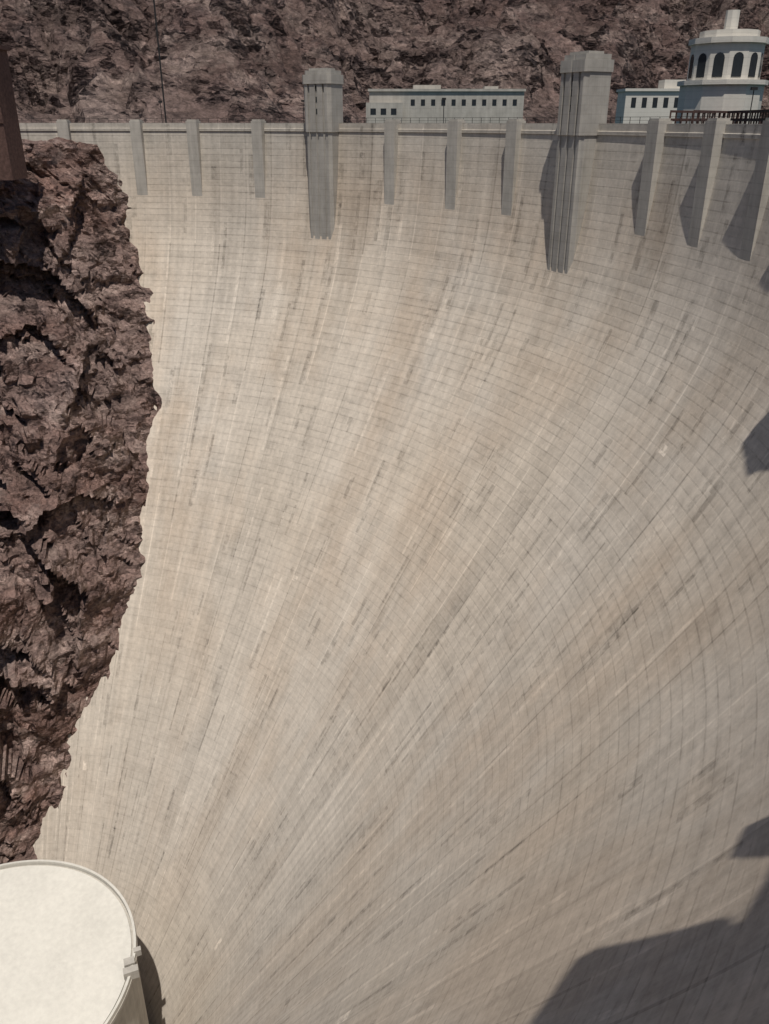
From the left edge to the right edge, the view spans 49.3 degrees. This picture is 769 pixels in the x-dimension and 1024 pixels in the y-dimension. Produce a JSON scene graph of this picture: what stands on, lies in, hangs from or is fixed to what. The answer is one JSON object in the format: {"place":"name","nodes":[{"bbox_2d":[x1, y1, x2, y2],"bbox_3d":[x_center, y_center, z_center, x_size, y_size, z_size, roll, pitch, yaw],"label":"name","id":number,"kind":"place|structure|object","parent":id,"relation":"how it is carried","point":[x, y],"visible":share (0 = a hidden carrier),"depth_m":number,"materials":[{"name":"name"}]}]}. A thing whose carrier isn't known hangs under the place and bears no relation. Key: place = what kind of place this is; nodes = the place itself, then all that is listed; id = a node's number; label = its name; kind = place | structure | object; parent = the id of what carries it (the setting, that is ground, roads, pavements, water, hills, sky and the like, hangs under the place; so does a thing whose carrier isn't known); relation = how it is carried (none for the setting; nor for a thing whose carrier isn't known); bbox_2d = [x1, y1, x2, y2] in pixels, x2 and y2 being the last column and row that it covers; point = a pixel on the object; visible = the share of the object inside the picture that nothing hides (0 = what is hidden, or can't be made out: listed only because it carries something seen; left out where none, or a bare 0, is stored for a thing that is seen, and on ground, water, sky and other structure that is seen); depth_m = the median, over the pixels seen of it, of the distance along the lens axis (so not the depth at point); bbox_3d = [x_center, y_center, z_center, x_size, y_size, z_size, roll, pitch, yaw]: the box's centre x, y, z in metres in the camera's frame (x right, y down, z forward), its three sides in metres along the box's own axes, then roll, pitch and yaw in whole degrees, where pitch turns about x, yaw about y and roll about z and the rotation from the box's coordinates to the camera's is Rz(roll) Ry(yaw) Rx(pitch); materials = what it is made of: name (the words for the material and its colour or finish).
{"place":"outdoors","nodes":[
{"label":"outdoors","id":0,"kind":"place"},
{"bbox_2d":[0,137,161,863],"bbox_3d":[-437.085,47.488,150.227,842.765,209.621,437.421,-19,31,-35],"label":"canyon cliff","id":1,"kind":"structure","parent":0,"point":[80,397],"depth_m":213.69,"materials":[{"name":"brown stone"}]},
{"bbox_2d":[0,45,27,179],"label":"winch house","id":2,"kind":"structure","parent":1,"relation":"on","point":[12,162],"depth_m":192.95,"materials":[{"name":"brown metal"}]},
{"bbox_2d":[19,118,768,1023],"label":"dam","id":3,"kind":"structure","parent":1,"relation":"on","point":[433,688],"depth_m":165.34,"materials":[{"name":"concrete"}]},
{"bbox_2d":[153,0,166,122],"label":"utility pole","id":4,"kind":"object","parent":3,"relation":"on","point":[159,60],"visible":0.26,"depth_m":224.73,"materials":[{"name":"metal"}]},
{"bbox_2d":[302,68,342,239],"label":"elevator tower","id":5,"kind":"structure","parent":3,"relation":"on","point":[323,99],"depth_m":207.34,"materials":[{"name":"concrete"}]},
{"bbox_2d":[21,116,765,123],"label":"crest fence","id":6,"kind":"object","parent":3,"relation":"on","point":[472,120],"visible":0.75,"depth_m":194.77,"materials":[{"name":"metal"}]},
{"bbox_2d":[547,51,613,273],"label":"elevator tower","id":7,"kind":"structure","parent":3,"relation":"on","point":[584,94],"depth_m":158.38,"materials":[{"name":"concrete"}]},
{"bbox_2d":[669,110,767,123],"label":"access bridge","id":8,"kind":"structure","parent":3,"relation":"on","point":[697,119],"depth_m":161.97,"materials":[{"name":"brown metal"}]},
{"bbox_2d":[718,109,768,123],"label":"access bridge","id":9,"kind":"structure","parent":3,"relation":"on","point":[756,118],"depth_m":159.67,"materials":[{"name":"brown metal"}]},
{"bbox_2d":[748,87,757,123],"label":"street lamp","id":10,"kind":"object","parent":3,"relation":"on","point":[753,88],"visible":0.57,"depth_m":139.30,"materials":[{"name":"metal"}]},
{"bbox_2d":[0,0,768,122],"bbox_3d":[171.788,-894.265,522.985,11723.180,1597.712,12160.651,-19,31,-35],"label":"hills","id":11,"kind":"structure","parent":0,"point":[222,61],"depth_m":374.46,"materials":[{"name":"brown stone"}]},
{"bbox_2d":[366,85,525,122],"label":"visitor building","id":12,"kind":"structure","parent":11,"relation":"on","point":[420,102],"depth_m":303.82,"materials":[{"name":"concrete"}]},
{"bbox_2d":[370,99,516,114],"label":"windows","id":13,"kind":"structure","parent":12,"relation":"in","point":[372,110],"depth_m":303.77,"materials":[{"name":"black glass"}]},
{"bbox_2d":[615,80,685,123],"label":"valve house","id":14,"kind":"structure","parent":11,"relation":"on","point":[642,105],"depth_m":280.78,"materials":[{"name":"concrete"}]},
{"bbox_2d":[631,98,677,107],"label":"windows","id":15,"kind":"structure","parent":14,"relation":"in","point":[644,100],"depth_m":280.32,"materials":[{"name":"glass"}]},
{"label":"lake","id":16,"kind":"structure","parent":0,"visible":0},
{"bbox_2d":[676,10,768,123],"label":"intake tower","id":17,"kind":"structure","parent":16,"relation":"in","point":[724,68],"depth_m":174.03,"materials":[{"name":"concrete"}]},
{"label":"river","id":18,"kind":"structure","parent":0,"visible":0},
{"bbox_2d":[0,860,148,1023],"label":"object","id":19,"kind":"structure","parent":18,"relation":"in","point":[70,950],"depth_m":168.49,"materials":[{"name":"concrete"}]}
]}

